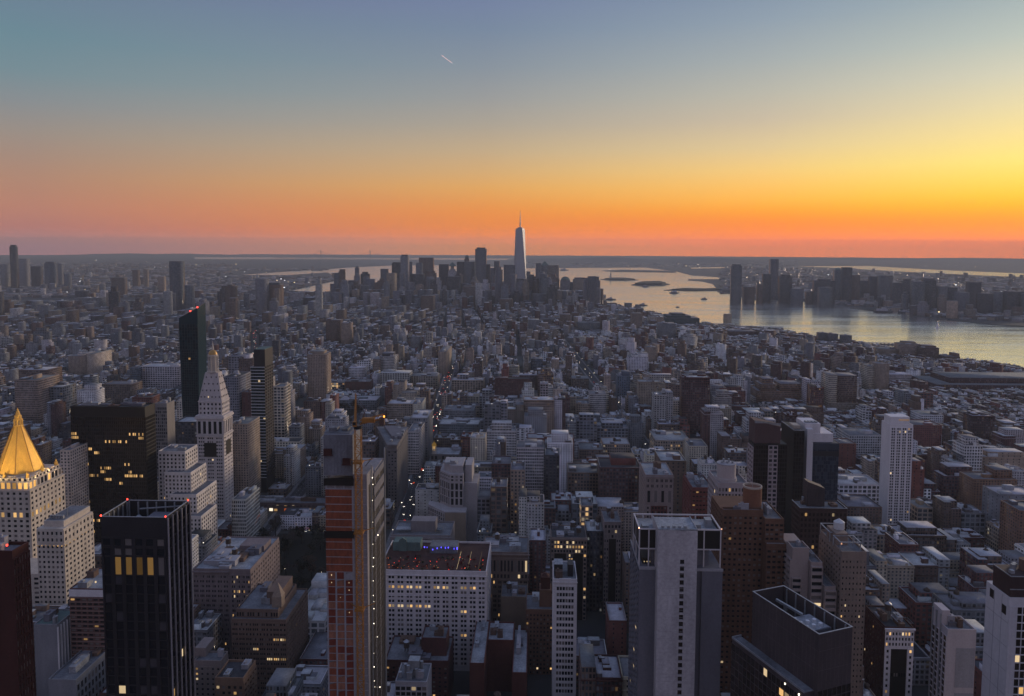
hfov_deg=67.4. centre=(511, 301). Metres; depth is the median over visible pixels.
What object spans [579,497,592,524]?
loft building
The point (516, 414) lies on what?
apartment building
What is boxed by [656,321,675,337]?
office building
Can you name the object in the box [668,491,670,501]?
window
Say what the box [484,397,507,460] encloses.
loft building
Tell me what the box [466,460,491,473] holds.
apartment building
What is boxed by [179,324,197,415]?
windows
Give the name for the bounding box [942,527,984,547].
apartment building
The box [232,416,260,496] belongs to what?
apartment building
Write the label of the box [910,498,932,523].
building
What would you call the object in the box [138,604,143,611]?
window
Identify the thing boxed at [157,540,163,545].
window
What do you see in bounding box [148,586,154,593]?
window
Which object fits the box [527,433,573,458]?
apartment building
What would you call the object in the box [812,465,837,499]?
windows
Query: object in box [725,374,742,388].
apartment building
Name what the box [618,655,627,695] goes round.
brick building
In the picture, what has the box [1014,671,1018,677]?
window
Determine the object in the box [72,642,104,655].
windows
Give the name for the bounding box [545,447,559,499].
office building
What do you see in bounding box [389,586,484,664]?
windows
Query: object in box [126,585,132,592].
window
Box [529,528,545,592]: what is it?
loft building
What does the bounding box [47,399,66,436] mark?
apartment building
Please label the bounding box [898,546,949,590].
apartment building
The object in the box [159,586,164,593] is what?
window
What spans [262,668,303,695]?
office building
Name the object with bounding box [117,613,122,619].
window
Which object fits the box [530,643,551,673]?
windows
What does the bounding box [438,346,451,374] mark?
apartment building
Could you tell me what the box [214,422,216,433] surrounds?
window
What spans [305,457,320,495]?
apartment building
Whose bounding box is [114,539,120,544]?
window
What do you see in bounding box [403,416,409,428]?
brick building
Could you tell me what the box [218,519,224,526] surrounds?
apartment building
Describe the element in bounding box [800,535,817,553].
windows
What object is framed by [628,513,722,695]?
concrete hotel
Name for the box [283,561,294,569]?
tree
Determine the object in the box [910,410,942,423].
loft building
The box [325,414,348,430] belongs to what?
apartment building
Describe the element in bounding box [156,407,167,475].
windows
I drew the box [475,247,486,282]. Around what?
tower
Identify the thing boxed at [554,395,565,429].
apartment building
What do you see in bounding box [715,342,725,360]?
apartment building
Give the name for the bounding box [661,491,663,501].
window
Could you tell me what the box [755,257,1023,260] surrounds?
hills
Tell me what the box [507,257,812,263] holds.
hills
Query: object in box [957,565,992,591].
apartment building
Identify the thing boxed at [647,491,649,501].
window
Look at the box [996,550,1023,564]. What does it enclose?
apartment building
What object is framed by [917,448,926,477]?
apartment building
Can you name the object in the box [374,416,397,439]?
apartment building
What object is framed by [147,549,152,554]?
window
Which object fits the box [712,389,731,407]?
office building
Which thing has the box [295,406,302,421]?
apartment building
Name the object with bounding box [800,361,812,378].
apartment building
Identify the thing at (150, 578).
window
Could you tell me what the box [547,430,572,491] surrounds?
apartment building
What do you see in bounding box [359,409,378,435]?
apartment building
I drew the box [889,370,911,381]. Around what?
office building
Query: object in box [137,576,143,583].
window
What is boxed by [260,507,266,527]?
apartment building
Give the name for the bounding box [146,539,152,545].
window
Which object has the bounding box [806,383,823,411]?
loft building
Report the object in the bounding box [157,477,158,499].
apartment building
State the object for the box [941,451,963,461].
apartment building
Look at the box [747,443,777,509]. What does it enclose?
window frames
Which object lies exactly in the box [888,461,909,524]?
windows
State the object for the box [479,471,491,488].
office building
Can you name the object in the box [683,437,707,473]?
apartment building
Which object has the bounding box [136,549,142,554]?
window
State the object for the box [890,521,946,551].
office building
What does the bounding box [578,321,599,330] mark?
office building
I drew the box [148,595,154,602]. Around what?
window
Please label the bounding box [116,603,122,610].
window
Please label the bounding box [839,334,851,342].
apartment building
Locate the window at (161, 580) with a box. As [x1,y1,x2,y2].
[158,576,164,583]
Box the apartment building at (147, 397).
[132,392,159,402]
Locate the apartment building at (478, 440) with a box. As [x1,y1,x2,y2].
[470,432,486,460]
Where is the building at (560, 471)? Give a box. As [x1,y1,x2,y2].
[559,447,560,491]
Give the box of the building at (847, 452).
[833,438,855,468]
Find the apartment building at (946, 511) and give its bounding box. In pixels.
[932,495,960,528]
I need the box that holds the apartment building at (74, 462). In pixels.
[60,442,89,507]
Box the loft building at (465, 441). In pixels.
[460,431,474,457]
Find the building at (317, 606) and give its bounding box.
[308,573,326,640]
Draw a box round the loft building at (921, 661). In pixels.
[912,641,929,685]
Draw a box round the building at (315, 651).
[299,630,327,664]
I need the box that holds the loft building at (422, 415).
[410,409,432,462]
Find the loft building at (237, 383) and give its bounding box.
[223,370,250,421]
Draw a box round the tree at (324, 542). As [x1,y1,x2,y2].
[318,538,325,552]
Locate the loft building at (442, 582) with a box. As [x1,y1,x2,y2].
[386,536,490,670]
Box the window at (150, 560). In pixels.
[147,558,153,574]
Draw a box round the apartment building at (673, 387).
[663,380,678,397]
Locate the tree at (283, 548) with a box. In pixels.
[280,538,290,558]
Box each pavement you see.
[262,415,353,528]
[273,420,359,536]
[386,375,444,551]
[412,371,453,517]
[564,338,648,441]
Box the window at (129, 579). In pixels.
[126,576,132,583]
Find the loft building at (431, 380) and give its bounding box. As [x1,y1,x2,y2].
[411,372,439,389]
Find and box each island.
[600,279,635,280]
[606,270,675,272]
[632,283,669,285]
[668,289,721,290]
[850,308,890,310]
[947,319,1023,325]
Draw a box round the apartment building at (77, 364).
[68,351,94,374]
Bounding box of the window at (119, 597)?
[116,594,122,601]
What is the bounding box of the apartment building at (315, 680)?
[295,664,327,695]
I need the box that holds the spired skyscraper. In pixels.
[514,213,525,278]
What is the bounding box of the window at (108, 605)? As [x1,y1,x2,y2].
[106,603,111,610]
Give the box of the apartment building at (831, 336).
[827,332,837,341]
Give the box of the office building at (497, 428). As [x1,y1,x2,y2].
[487,420,515,460]
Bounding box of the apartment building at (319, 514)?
[312,506,325,528]
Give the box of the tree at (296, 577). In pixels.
[293,573,303,587]
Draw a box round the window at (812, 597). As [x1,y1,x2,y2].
[811,596,820,598]
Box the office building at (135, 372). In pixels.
[130,365,142,380]
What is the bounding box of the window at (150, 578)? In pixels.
[148,576,153,583]
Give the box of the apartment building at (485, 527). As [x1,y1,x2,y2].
[477,515,492,541]
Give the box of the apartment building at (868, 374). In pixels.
[861,363,874,389]
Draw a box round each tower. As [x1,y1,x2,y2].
[0,264,10,286]
[0,408,94,604]
[0,534,35,695]
[9,245,18,287]
[18,259,30,286]
[31,266,42,286]
[44,262,57,287]
[57,264,63,285]
[64,274,71,288]
[69,568,104,656]
[70,401,157,543]
[100,498,195,695]
[111,277,127,294]
[132,270,139,286]
[143,269,148,286]
[155,397,175,476]
[158,276,165,290]
[169,261,184,309]
[179,303,206,416]
[194,341,233,519]
[250,346,274,492]
[269,282,283,305]
[323,425,386,695]
[334,273,339,287]
[348,280,359,289]
[360,272,369,283]
[366,279,374,288]
[374,278,384,289]
[380,269,388,280]
[381,296,388,308]
[392,262,399,280]
[395,656,431,695]
[400,255,408,287]
[409,262,411,281]
[410,274,424,288]
[416,263,422,273]
[419,258,433,273]
[421,295,434,311]
[424,271,436,279]
[428,457,479,540]
[439,264,448,285]
[447,276,460,295]
[448,262,456,275]
[457,262,463,282]
[463,286,474,306]
[464,262,474,283]
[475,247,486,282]
[486,264,489,282]
[488,291,491,301]
[490,268,493,289]
[494,261,499,275]
[499,298,512,311]
[504,265,514,284]
[526,572,551,674]
[532,293,545,306]
[535,263,540,277]
[541,261,547,274]
[547,265,558,277]
[551,558,577,695]
[560,277,569,289]
[573,277,584,290]
[624,303,631,306]
[682,472,707,518]
[707,458,746,516]
[711,481,786,695]
[723,314,731,321]
[730,264,741,304]
[742,286,754,303]
[747,416,786,532]
[756,284,762,302]
[762,274,770,301]
[769,259,778,299]
[778,274,791,302]
[781,421,804,532]
[790,288,803,304]
[804,291,811,303]
[812,279,834,303]
[817,287,831,306]
[818,518,866,695]
[821,371,857,409]
[833,268,840,299]
[840,267,851,301]
[851,275,859,299]
[860,280,867,297]
[868,276,877,299]
[877,275,892,299]
[878,414,912,524]
[890,282,903,303]
[900,279,910,297]
[909,281,924,309]
[921,278,936,309]
[935,286,947,307]
[947,287,957,300]
[953,292,969,311]
[965,282,981,308]
[976,293,993,313]
[981,557,1023,695]
[990,291,1002,312]
[1002,291,1023,312]
[1020,293,1023,311]
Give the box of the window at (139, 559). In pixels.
[137,557,142,574]
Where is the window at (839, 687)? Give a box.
[837,686,840,693]
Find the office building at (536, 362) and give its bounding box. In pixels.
[531,357,542,370]
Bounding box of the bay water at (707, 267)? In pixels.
[691,267,724,268]
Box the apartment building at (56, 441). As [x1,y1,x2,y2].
[45,434,62,448]
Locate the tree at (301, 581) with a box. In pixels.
[297,573,308,587]
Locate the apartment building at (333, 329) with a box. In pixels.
[326,318,342,343]
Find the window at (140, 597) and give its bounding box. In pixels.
[137,595,143,602]
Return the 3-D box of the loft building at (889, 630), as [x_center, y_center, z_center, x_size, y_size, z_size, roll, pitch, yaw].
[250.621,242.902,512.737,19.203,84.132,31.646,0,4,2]
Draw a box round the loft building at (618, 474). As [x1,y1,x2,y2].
[597,452,638,501]
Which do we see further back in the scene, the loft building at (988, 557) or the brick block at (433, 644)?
the loft building at (988, 557)
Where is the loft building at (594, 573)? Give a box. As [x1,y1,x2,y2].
[585,515,602,611]
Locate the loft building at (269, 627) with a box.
[231,576,308,695]
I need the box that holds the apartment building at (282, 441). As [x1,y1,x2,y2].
[274,437,303,447]
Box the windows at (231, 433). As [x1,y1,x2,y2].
[199,433,232,519]
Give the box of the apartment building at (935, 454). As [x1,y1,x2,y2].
[926,446,948,479]
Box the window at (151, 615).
[149,613,154,620]
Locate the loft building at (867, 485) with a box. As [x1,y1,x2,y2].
[837,474,878,502]
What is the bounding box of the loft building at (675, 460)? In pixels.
[654,450,685,516]
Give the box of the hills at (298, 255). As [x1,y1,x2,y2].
[223,254,392,255]
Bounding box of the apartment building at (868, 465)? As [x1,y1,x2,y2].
[861,455,876,477]
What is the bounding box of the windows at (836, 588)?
[836,588,863,692]
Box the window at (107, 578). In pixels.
[105,575,110,582]
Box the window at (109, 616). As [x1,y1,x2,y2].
[106,612,112,619]
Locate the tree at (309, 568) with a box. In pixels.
[307,560,316,578]
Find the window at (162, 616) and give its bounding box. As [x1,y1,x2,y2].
[159,613,165,620]
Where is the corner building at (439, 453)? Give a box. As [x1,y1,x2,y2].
[431,442,461,461]
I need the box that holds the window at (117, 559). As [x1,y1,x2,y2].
[115,557,120,573]
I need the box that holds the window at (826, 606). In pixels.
[825,605,834,607]
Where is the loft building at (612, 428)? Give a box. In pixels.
[597,420,628,441]
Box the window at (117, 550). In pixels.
[114,548,120,554]
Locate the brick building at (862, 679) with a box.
[861,666,863,695]
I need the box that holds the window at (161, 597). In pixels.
[159,595,165,602]
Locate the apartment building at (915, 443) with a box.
[912,439,917,454]
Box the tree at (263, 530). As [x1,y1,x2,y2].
[259,527,269,534]
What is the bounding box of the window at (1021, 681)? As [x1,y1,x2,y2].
[1019,679,1023,685]
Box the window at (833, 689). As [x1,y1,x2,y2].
[832,687,835,694]
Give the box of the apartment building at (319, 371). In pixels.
[307,349,330,398]
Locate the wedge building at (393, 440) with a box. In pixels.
[377,426,407,511]
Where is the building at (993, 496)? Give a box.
[981,484,1023,536]
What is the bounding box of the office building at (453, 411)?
[443,405,475,418]
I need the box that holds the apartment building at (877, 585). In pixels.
[865,570,889,604]
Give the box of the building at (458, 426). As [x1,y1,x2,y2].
[439,417,479,435]
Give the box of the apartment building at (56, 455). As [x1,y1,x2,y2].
[52,450,59,463]
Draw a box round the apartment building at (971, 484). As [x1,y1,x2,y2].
[958,465,1016,509]
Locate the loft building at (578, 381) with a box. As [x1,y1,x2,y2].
[571,375,588,388]
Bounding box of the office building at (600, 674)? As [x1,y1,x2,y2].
[578,644,622,695]
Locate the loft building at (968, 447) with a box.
[952,434,982,470]
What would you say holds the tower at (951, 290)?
on the ground at (590, 625)
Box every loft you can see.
[195,637,227,695]
[215,659,256,695]
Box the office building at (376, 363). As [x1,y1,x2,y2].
[373,355,381,371]
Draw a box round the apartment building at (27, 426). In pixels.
[4,423,30,436]
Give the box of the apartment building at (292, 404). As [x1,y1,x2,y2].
[290,385,295,421]
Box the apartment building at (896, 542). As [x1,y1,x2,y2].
[884,528,918,552]
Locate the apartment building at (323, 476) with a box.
[321,436,327,495]
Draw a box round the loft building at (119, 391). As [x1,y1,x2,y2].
[102,380,142,402]
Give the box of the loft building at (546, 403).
[523,396,553,432]
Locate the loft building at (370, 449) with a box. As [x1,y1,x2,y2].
[362,435,378,458]
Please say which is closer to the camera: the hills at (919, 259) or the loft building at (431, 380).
the loft building at (431, 380)
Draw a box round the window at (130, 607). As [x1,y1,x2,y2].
[127,604,133,611]
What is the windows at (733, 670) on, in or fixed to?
in the glass hotel at (799, 645)
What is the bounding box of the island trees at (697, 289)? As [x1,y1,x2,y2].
[672,287,722,289]
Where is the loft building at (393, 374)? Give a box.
[380,369,411,383]
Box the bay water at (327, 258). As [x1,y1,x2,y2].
[195,257,506,259]
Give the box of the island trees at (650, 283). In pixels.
[635,281,665,284]
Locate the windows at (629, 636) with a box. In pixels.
[628,636,636,694]
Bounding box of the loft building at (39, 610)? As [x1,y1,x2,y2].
[32,603,61,695]
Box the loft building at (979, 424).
[963,411,995,441]
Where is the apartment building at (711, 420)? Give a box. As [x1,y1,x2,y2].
[700,405,723,461]
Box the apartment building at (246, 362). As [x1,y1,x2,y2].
[239,353,253,370]
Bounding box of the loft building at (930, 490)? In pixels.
[923,479,939,498]
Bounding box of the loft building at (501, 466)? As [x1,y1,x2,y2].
[491,455,510,519]
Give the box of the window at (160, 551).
[157,549,163,555]
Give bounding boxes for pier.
[745,326,782,328]
[865,342,893,344]
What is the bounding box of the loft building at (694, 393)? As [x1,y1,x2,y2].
[679,373,709,433]
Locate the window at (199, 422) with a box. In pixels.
[198,421,200,433]
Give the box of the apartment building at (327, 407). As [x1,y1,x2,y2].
[320,399,334,421]
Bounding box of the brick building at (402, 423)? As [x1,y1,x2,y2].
[396,419,406,426]
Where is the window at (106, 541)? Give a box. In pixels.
[103,539,109,544]
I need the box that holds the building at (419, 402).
[412,397,425,411]
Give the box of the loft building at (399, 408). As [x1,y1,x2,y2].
[387,398,415,419]
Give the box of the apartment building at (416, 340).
[411,335,421,349]
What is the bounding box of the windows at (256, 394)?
[251,364,273,476]
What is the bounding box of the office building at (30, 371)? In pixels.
[18,365,62,381]
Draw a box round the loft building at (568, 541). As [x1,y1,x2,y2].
[550,520,587,619]
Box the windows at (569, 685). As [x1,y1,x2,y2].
[556,684,572,692]
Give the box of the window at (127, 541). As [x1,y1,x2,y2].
[125,539,131,544]
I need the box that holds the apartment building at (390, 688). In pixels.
[387,681,394,695]
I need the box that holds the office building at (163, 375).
[140,363,180,388]
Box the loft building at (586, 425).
[575,412,596,441]
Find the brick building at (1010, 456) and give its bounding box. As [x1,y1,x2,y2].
[982,448,1023,470]
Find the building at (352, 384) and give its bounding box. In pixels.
[345,378,372,390]
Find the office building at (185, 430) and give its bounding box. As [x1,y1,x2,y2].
[175,416,196,443]
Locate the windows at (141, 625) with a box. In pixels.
[106,602,192,695]
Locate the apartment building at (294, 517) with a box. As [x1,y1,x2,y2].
[280,508,314,529]
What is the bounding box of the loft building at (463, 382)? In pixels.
[452,373,484,392]
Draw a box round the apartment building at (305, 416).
[297,409,313,443]
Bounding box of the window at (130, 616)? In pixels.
[127,613,133,620]
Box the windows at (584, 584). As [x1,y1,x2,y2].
[551,584,585,618]
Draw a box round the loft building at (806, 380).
[801,377,820,402]
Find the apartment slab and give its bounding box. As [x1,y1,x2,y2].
[928,602,975,695]
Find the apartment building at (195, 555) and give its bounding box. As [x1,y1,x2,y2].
[192,534,198,602]
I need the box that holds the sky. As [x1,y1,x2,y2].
[0,0,1023,258]
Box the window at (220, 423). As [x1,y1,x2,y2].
[219,422,221,433]
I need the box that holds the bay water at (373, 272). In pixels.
[248,266,391,279]
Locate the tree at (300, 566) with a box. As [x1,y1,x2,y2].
[295,555,310,575]
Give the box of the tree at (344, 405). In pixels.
[339,403,349,407]
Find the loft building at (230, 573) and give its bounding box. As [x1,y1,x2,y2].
[193,536,279,658]
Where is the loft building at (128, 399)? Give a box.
[123,396,133,402]
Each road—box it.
[261,411,361,536]
[389,365,453,545]
[565,341,648,448]
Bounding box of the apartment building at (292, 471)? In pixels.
[284,444,300,485]
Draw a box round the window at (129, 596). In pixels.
[127,594,132,601]
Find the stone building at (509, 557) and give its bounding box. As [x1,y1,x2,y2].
[484,532,529,621]
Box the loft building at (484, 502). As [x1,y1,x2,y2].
[478,489,489,523]
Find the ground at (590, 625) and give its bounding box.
[0,255,1023,695]
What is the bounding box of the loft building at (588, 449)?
[578,442,602,458]
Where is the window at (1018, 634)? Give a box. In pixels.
[1016,631,1020,637]
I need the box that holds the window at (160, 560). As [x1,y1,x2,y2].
[158,558,163,574]
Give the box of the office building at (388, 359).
[380,351,396,371]
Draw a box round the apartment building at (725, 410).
[711,404,730,423]
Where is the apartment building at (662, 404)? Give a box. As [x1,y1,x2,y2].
[651,389,672,429]
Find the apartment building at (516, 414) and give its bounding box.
[508,402,523,423]
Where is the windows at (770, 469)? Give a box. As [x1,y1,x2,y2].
[748,467,785,532]
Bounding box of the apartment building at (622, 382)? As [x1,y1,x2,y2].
[615,370,629,398]
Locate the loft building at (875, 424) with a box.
[869,414,883,434]
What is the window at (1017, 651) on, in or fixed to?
in the slab tower at (1003, 662)
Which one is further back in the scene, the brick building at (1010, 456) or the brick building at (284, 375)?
the brick building at (284, 375)
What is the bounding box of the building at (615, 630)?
[605,602,626,654]
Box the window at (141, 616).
[138,613,144,620]
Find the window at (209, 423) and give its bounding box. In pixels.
[208,422,210,433]
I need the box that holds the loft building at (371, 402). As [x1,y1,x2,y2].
[339,395,380,410]
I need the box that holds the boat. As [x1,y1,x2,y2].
[873,307,892,312]
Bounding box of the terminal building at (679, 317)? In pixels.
[661,312,699,323]
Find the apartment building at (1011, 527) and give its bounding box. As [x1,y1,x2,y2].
[998,499,1023,549]
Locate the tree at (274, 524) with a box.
[268,515,283,535]
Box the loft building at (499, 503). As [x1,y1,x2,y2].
[490,476,507,535]
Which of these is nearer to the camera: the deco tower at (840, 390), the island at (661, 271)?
the deco tower at (840, 390)
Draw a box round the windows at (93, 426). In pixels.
[71,425,146,543]
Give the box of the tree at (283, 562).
[280,559,286,572]
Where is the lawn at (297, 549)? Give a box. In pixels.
[277,533,325,590]
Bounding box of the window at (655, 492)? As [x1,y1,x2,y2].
[654,491,656,501]
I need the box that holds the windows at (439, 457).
[431,456,458,461]
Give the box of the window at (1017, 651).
[1015,647,1019,653]
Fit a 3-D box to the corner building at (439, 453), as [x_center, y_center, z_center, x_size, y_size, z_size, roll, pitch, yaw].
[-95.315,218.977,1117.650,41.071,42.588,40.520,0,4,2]
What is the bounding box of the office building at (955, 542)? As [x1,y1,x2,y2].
[937,528,970,551]
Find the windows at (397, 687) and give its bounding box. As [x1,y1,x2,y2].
[396,686,425,695]
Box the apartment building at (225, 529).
[218,520,231,537]
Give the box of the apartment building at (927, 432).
[910,419,941,446]
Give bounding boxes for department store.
[649,429,688,454]
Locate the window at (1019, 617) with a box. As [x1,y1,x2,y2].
[1017,615,1021,621]
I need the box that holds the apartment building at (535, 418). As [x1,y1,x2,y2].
[524,407,546,432]
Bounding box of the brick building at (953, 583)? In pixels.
[949,578,957,590]
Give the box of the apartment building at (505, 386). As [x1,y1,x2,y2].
[494,376,530,397]
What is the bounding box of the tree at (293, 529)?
[289,528,299,540]
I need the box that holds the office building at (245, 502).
[231,485,260,536]
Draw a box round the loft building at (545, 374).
[538,368,553,395]
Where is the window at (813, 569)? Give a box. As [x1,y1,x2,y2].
[812,568,821,571]
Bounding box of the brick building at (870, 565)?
[859,544,876,574]
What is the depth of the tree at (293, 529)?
829.42 m
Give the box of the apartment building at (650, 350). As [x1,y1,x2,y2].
[644,345,655,361]
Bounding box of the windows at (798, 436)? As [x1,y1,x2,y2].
[792,433,803,499]
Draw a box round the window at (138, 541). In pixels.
[136,539,141,545]
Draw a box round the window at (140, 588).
[137,585,143,592]
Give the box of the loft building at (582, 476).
[567,462,597,496]
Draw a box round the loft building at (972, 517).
[957,502,984,536]
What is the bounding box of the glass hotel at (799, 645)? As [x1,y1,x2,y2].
[730,585,852,695]
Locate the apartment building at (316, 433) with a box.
[309,419,324,452]
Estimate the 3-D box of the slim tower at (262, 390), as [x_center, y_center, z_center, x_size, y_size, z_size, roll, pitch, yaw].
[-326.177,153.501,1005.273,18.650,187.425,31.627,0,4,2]
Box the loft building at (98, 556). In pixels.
[94,543,101,567]
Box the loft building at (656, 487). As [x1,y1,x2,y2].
[638,461,673,517]
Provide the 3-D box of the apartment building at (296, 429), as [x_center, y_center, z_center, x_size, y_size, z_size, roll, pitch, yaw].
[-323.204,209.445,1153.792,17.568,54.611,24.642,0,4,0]
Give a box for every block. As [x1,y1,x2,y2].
[34,608,105,695]
[158,444,217,533]
[260,495,325,511]
[331,379,346,389]
[387,624,453,695]
[470,620,527,695]
[501,581,527,628]
[750,376,801,403]
[783,533,836,615]
[791,478,847,556]
[796,418,838,499]
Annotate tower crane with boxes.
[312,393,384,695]
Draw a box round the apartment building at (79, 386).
[76,381,82,393]
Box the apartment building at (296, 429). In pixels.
[288,423,304,443]
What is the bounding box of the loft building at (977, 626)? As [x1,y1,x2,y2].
[965,619,983,658]
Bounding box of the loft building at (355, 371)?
[349,364,367,377]
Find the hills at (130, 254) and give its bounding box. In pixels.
[36,253,226,255]
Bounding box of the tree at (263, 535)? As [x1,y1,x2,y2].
[254,531,267,536]
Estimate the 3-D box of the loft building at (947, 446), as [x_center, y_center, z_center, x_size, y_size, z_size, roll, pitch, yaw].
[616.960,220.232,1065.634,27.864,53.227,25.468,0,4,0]
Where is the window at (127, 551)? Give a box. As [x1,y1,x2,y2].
[125,549,131,554]
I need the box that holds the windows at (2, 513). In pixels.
[1,491,93,602]
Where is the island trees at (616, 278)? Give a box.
[605,277,634,279]
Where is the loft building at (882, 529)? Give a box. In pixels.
[872,524,897,552]
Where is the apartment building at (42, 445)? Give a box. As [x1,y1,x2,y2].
[31,435,51,463]
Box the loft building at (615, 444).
[601,437,629,454]
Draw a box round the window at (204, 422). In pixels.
[203,421,205,433]
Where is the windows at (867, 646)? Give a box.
[864,646,910,695]
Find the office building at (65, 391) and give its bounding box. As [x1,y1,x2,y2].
[49,382,76,416]
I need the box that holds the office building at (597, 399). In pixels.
[588,390,605,415]
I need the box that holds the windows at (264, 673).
[232,600,307,693]
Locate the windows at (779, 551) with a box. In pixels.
[715,538,785,692]
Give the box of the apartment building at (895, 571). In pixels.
[867,549,914,598]
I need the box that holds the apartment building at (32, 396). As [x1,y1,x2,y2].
[14,373,59,423]
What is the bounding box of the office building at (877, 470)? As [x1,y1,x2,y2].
[874,457,879,482]
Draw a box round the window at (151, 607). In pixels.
[148,604,154,611]
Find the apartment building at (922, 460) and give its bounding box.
[912,454,924,477]
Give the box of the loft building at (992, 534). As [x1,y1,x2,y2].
[985,519,998,551]
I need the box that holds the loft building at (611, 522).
[601,506,620,613]
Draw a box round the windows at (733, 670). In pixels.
[731,667,777,695]
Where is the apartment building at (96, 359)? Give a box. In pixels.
[86,348,111,374]
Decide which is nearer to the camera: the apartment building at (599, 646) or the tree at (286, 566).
the apartment building at (599, 646)
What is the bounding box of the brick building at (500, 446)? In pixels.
[495,436,505,455]
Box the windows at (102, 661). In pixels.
[77,661,105,695]
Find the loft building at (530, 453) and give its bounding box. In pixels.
[517,439,543,493]
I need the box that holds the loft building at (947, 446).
[943,440,951,452]
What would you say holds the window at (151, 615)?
in the glass tower at (147, 574)
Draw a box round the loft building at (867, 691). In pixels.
[863,681,874,695]
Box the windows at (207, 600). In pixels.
[194,559,278,658]
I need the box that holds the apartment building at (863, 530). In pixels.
[846,516,877,549]
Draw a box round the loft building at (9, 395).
[4,386,14,401]
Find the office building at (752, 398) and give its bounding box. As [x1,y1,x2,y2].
[750,394,755,402]
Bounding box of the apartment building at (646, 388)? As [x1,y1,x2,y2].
[637,379,660,406]
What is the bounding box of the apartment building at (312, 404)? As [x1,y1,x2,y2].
[304,397,323,418]
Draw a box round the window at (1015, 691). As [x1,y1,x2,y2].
[1013,687,1017,693]
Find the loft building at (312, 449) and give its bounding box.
[306,441,318,458]
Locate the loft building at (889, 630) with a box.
[863,601,915,695]
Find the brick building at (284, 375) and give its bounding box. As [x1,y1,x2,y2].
[278,366,292,384]
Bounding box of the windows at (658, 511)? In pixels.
[647,511,670,517]
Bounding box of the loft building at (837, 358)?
[831,352,843,371]
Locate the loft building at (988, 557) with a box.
[959,547,1006,574]
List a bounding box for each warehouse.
[724,328,756,335]
[873,347,898,354]
[894,340,920,355]
[912,372,1023,390]
[917,344,938,358]
[938,352,959,358]
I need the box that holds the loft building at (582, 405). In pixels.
[575,400,589,413]
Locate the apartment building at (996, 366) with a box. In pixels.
[987,362,1003,371]
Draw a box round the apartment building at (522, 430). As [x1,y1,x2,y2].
[516,424,533,454]
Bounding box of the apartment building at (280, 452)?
[275,444,305,477]
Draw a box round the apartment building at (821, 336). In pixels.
[816,332,826,340]
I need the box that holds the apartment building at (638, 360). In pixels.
[627,352,647,371]
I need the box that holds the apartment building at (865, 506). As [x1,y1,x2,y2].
[837,494,881,524]
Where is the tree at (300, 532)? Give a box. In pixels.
[295,525,304,543]
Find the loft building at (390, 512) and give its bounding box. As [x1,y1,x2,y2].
[386,498,394,528]
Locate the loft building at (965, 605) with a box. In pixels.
[932,589,985,626]
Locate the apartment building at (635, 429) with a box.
[627,414,642,451]
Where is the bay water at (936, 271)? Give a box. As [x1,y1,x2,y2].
[801,266,1023,276]
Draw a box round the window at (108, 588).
[105,585,111,592]
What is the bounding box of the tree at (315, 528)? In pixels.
[308,523,320,545]
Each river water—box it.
[293,280,377,291]
[412,265,1023,366]
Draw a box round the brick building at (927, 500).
[917,497,931,506]
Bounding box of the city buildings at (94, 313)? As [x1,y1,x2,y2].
[0,259,1023,695]
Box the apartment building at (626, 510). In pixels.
[596,497,638,551]
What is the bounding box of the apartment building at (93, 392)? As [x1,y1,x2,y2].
[77,383,104,403]
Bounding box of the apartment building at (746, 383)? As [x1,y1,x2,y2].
[743,375,750,403]
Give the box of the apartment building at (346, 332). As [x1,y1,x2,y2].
[341,321,352,343]
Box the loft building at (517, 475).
[510,461,524,533]
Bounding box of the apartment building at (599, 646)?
[576,636,606,689]
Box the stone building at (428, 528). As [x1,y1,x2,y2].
[390,516,454,541]
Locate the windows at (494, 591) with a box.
[493,590,500,620]
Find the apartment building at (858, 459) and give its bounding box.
[856,453,866,464]
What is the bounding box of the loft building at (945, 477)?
[931,462,971,501]
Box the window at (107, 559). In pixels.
[105,557,110,573]
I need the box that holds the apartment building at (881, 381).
[869,360,889,389]
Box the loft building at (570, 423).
[565,415,575,438]
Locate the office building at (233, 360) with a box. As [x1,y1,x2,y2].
[228,352,246,373]
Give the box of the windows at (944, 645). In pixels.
[930,624,945,695]
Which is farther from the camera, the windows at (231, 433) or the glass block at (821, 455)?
the windows at (231, 433)
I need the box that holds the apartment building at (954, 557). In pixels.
[941,552,959,577]
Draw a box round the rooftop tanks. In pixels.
[0,345,1009,695]
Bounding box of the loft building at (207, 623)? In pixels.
[194,610,221,657]
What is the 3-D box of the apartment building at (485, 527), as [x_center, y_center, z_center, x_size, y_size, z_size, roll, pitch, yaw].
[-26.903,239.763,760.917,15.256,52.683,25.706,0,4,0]
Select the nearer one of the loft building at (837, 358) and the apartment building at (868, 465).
the apartment building at (868, 465)
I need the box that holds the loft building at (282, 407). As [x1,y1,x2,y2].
[273,382,290,436]
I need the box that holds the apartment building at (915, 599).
[898,582,947,646]
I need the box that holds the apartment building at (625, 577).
[621,551,629,632]
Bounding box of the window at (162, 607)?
[159,604,165,611]
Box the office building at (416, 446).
[408,422,424,473]
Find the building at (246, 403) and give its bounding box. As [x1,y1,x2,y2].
[242,388,251,416]
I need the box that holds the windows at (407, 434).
[383,434,407,507]
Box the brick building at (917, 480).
[910,457,924,497]
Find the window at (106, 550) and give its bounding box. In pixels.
[104,548,109,554]
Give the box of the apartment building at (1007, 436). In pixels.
[991,427,1023,446]
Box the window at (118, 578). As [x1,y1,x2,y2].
[115,576,121,583]
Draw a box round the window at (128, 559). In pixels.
[126,557,131,574]
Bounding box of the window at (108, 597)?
[105,594,111,601]
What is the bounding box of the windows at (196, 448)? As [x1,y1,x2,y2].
[159,448,216,533]
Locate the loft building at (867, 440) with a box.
[836,427,880,454]
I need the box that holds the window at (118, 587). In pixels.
[116,585,121,592]
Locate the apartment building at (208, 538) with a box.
[192,529,217,561]

